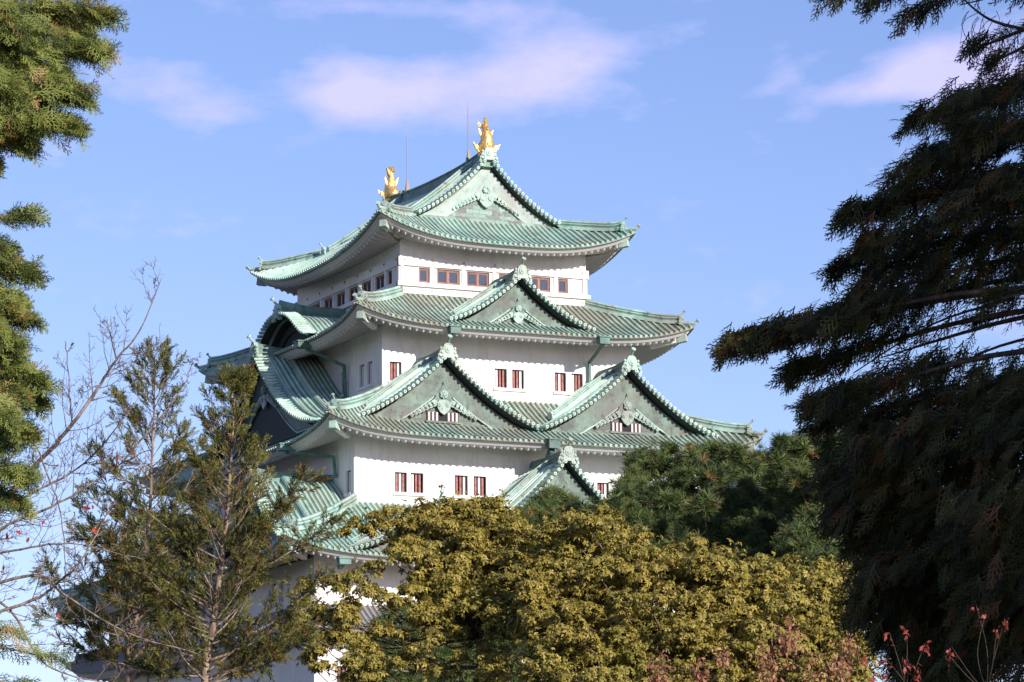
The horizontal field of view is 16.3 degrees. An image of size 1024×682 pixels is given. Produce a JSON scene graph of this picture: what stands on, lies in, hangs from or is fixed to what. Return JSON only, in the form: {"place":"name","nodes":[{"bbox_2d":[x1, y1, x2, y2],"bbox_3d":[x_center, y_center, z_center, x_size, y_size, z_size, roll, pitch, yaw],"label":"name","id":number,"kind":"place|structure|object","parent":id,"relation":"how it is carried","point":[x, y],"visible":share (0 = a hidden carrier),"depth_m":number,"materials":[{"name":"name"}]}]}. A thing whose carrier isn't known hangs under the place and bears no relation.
{"place":"outdoors","nodes":[
{"label":"outdoors","id":0,"kind":"place"},
{"bbox_2d":[330,600,529,681],"bbox_3d":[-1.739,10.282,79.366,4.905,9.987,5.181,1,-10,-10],"label":"tree","id":1,"kind":"object","parent":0,"point":[441,653],"visible":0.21,"depth_m":79.74,"materials":[{"name":"green plant"}]},
{"bbox_2d":[0,0,1023,681],"label":"sky","id":2,"kind":"structure","parent":0,"point":[229,134],"materials":[{"name":"blue"}]},
{"label":"ground","id":3,"kind":"structure","parent":0,"visible":0},
{"bbox_2d":[0,0,129,681],"bbox_3d":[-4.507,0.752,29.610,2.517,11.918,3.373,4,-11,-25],"label":"cypress tree","id":4,"kind":"object","parent":3,"relation":"on","point":[36,36],"visible":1,"depth_m":29.51,"materials":[{"name":"green plant"}]},
{"bbox_2d":[0,255,200,681],"bbox_3d":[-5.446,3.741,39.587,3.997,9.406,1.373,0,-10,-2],"label":"cherry tree","id":5,"kind":"object","parent":3,"relation":"on","point":[57,441],"visible":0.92,"depth_m":39.96,"materials":[{"name":"brown plant"}]},
{"bbox_2d":[56,335,225,681],"bbox_3d":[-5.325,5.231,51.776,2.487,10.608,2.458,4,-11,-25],"label":"young cedar tree","id":6,"kind":"object","parent":3,"relation":"on","point":[135,415],"visible":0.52,"depth_m":51.93,"materials":[{"name":"green plant"}]},
{"bbox_2d":[28,360,354,681],"bbox_3d":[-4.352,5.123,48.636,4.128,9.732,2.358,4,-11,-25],"label":"young cedar tree","id":7,"kind":"object","parent":3,"relation":"on","point":[235,384],"visible":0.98,"depth_m":48.96,"materials":[{"name":"green plant"}]},
{"bbox_2d":[285,484,539,681],"bbox_3d":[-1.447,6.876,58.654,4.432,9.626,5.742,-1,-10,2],"label":"broadleaf tree","id":8,"kind":"object","parent":3,"relation":"on","point":[462,552],"visible":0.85,"depth_m":58.90,"materials":[{"name":"yellow plant"}]},
{"bbox_2d":[46,114,849,681],"bbox_3d":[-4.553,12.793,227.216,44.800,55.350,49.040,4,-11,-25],"label":"castle keep","id":9,"kind":"structure","parent":3,"relation":"on","point":[454,330],"depth_m":218.75,"materials":[{"name":"white paint"}]},
{"bbox_2d":[282,582,283,601],"bbox_3d":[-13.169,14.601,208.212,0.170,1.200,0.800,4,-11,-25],"label":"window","id":10,"kind":"structure","parent":9,"relation":"in","point":[282,582],"depth_m":208.37,"materials":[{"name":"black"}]},
{"bbox_2d":[325,297,331,307],"bbox_3d":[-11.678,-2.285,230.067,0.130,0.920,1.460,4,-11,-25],"label":"window","id":11,"kind":"structure","parent":9,"relation":"in","point":[328,303],"depth_m":230.19,"materials":[{"name":"brown wood"}]},
{"bbox_2d":[338,292,344,306],"bbox_3d":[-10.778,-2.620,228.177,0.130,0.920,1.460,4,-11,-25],"label":"window","id":12,"kind":"structure","parent":9,"relation":"in","point":[341,297],"depth_m":228.40,"materials":[{"name":"brown wood"}]},
{"bbox_2d":[337,666,345,681],"bbox_3d":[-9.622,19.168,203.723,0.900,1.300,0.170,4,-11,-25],"label":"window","id":13,"kind":"structure","parent":9,"relation":"in","point":[338,667],"depth_m":203.69,"materials":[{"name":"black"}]},
{"bbox_2d":[349,471,350,491],"bbox_3d":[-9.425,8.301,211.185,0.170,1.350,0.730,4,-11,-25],"label":"window","id":14,"kind":"structure","parent":9,"relation":"in","point":[349,471],"depth_m":211.29,"materials":[{"name":"black"}]},
{"bbox_2d":[350,286,357,300],"bbox_3d":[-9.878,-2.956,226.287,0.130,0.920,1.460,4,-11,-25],"label":"window","id":15,"kind":"structure","parent":9,"relation":"in","point":[354,290],"depth_m":226.63,"materials":[{"name":"brown wood"}]},
{"bbox_2d":[356,575,367,595],"bbox_3d":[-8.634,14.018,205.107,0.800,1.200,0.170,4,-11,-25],"label":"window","id":16,"kind":"structure","parent":9,"relation":"in","point":[365,576],"depth_m":205.19,"materials":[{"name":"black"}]},
{"bbox_2d":[362,365,363,385],"bbox_3d":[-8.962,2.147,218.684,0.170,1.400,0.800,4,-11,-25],"label":"window","id":17,"kind":"structure","parent":9,"relation":"in","point":[362,365],"depth_m":218.85,"materials":[{"name":"black"}]},
{"bbox_2d":[363,280,370,291],"bbox_3d":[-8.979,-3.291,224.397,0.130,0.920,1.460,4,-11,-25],"label":"window","id":18,"kind":"structure","parent":9,"relation":"in","point":[367,285],"depth_m":224.42,"materials":[{"name":"brown wood"}]},
{"bbox_2d":[369,362,371,382],"bbox_3d":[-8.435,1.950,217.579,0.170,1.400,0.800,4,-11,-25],"label":"window","id":19,"kind":"structure","parent":9,"relation":"in","point":[370,364],"depth_m":217.73,"materials":[{"name":"black"}]},
{"bbox_2d":[377,274,383,289],"bbox_3d":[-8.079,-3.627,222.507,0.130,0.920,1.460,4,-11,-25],"label":"window","id":20,"kind":"structure","parent":9,"relation":"in","point":[380,279],"depth_m":222.73,"materials":[{"name":"brown wood"}]},
{"bbox_2d":[389,271,391,283],"bbox_3d":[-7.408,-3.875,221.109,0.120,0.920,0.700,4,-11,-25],"label":"window","id":21,"kind":"structure","parent":9,"relation":"in","point":[390,273],"depth_m":221.27,"materials":[{"name":"brown wood"}]},
{"bbox_2d":[390,362,400,380],"bbox_3d":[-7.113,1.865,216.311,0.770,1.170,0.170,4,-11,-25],"label":"window","id":22,"kind":"structure","parent":9,"relation":"in","point":[395,367],"depth_m":216.30,"materials":[{"name":"red wood"}]},
{"bbox_2d":[395,472,405,491],"bbox_3d":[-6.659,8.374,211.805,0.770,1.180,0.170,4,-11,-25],"label":"window","id":23,"kind":"structure","parent":9,"relation":"in","point":[400,478],"depth_m":211.75,"materials":[{"name":"red wood"}]},
{"bbox_2d":[411,473,422,492],"bbox_3d":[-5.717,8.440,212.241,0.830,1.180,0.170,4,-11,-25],"label":"window","id":24,"kind":"structure","parent":9,"relation":"in","point":[416,479],"depth_m":212.22,"materials":[{"name":"red wood"}]},
{"bbox_2d":[419,268,428,282],"bbox_3d":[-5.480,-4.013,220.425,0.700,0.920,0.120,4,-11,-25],"label":"window","id":25,"kind":"structure","parent":9,"relation":"in","point":[423,272],"depth_m":220.46,"materials":[{"name":"brown wood"}]},
{"bbox_2d":[437,269,458,284],"bbox_3d":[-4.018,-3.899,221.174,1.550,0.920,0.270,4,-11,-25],"label":"window","id":26,"kind":"structure","parent":9,"relation":"in","point":[449,277],"depth_m":221.11,"materials":[{"name":"brown wood"}]},
{"bbox_2d":[455,475,466,494],"bbox_3d":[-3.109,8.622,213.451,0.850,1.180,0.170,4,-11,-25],"label":"window","id":27,"kind":"structure","parent":9,"relation":"in","point":[460,481],"depth_m":213.47,"materials":[{"name":"red wood"}]},
{"bbox_2d":[467,272,488,286],"bbox_3d":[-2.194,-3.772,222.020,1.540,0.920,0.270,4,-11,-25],"label":"window","id":28,"kind":"structure","parent":9,"relation":"in","point":[475,279],"depth_m":221.94,"materials":[{"name":"brown wood"}]},
{"bbox_2d":[474,476,484,495],"bbox_3d":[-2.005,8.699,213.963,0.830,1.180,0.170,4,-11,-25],"label":"window","id":29,"kind":"structure","parent":9,"relation":"in","point":[479,482],"depth_m":213.94,"materials":[{"name":"red wood"}]},
{"bbox_2d":[495,369,505,387],"bbox_3d":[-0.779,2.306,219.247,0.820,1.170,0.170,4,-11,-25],"label":"window","id":30,"kind":"structure","parent":9,"relation":"in","point":[500,374],"depth_m":219.22,"materials":[{"name":"red wood"}]},
{"bbox_2d":[512,370,522,388],"bbox_3d":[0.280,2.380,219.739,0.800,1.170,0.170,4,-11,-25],"label":"window","id":31,"kind":"structure","parent":9,"relation":"in","point":[517,375],"depth_m":219.71,"materials":[{"name":"red wood"}]},
{"bbox_2d":[530,277,549,291],"bbox_3d":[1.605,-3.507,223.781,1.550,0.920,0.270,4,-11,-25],"label":"window","id":32,"kind":"structure","parent":9,"relation":"in","point":[543,284],"depth_m":223.82,"materials":[{"name":"brown wood"}]},
{"bbox_2d":[555,373,564,391],"bbox_3d":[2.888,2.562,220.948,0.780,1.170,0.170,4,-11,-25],"label":"window","id":33,"kind":"structure","parent":9,"relation":"in","point":[559,377],"depth_m":220.94,"materials":[{"name":"red"}]},
{"bbox_2d":[558,279,566,292],"bbox_3d":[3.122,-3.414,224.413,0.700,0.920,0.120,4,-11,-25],"label":"window","id":34,"kind":"structure","parent":9,"relation":"in","point":[562,283],"depth_m":224.42,"materials":[{"name":"brown wood"}]},
{"bbox_2d":[571,374,581,391],"bbox_3d":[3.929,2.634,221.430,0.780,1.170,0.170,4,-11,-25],"label":"window","id":35,"kind":"structure","parent":9,"relation":"in","point":[576,379],"depth_m":221.43,"materials":[{"name":"red wood"}]},
{"bbox_2d":[597,483,607,497],"bbox_3d":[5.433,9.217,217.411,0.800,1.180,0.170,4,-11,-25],"label":"window","id":36,"kind":"structure","parent":9,"relation":"in","point":[603,487],"depth_m":217.41,"materials":[{"name":"red wood"}]},
{"bbox_2d":[510,479,601,638],"bbox_3d":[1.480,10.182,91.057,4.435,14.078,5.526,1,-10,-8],"label":"pine tree","id":37,"kind":"object","parent":3,"relation":"on","point":[548,501],"visible":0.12,"depth_m":92.33,"materials":[{"name":"green plant"}]},
{"bbox_2d":[577,429,797,581],"bbox_3d":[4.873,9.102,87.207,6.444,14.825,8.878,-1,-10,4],"label":"pine tree","id":38,"kind":"object","parent":3,"relation":"on","point":[679,505],"visible":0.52,"depth_m":87.74,"materials":[{"name":"green plant"}]},
{"bbox_2d":[503,498,880,681],"bbox_3d":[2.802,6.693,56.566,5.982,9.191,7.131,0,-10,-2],"label":"broadleaf tree","id":39,"kind":"object","parent":3,"relation":"on","point":[609,621],"visible":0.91,"depth_m":56.05,"materials":[{"name":"yellow plant"}]},
{"bbox_2d":[640,616,863,681],"bbox_3d":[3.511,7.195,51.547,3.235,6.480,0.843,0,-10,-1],"label":"red shrub","id":40,"kind":"object","parent":3,"relation":"on","point":[789,642],"visible":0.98,"depth_m":51.97,"materials":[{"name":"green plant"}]},
{"bbox_2d":[759,423,924,681],"bbox_3d":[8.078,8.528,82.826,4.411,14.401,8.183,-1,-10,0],"label":"pine tree","id":41,"kind":"object","parent":3,"relation":"on","point":[789,470],"visible":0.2,"depth_m":83.87,"materials":[{"name":"green plant"}]},
{"bbox_2d":[705,0,1023,681],"bbox_3d":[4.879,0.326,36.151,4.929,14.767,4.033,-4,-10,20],"label":"redwood tree","id":42,"kind":"object","parent":3,"relation":"on","point":[965,517],"visible":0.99,"depth_m":35.64,"materials":[{"name":"green plant"}]},
{"bbox_2d":[858,626,931,681],"bbox_3d":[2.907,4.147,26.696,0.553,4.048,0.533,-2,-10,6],"label":"red shrub","id":43,"kind":"object","parent":3,"relation":"on","point":[906,663],"visible":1,"depth_m":26.99,"materials":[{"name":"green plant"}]},
{"bbox_2d":[945,606,1008,681],"bbox_3d":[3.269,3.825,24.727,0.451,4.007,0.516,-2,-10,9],"label":"red shrub","id":44,"kind":"object","parent":3,"relation":"on","point":[997,634],"visible":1,"depth_m":25.00,"materials":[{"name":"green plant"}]}
]}

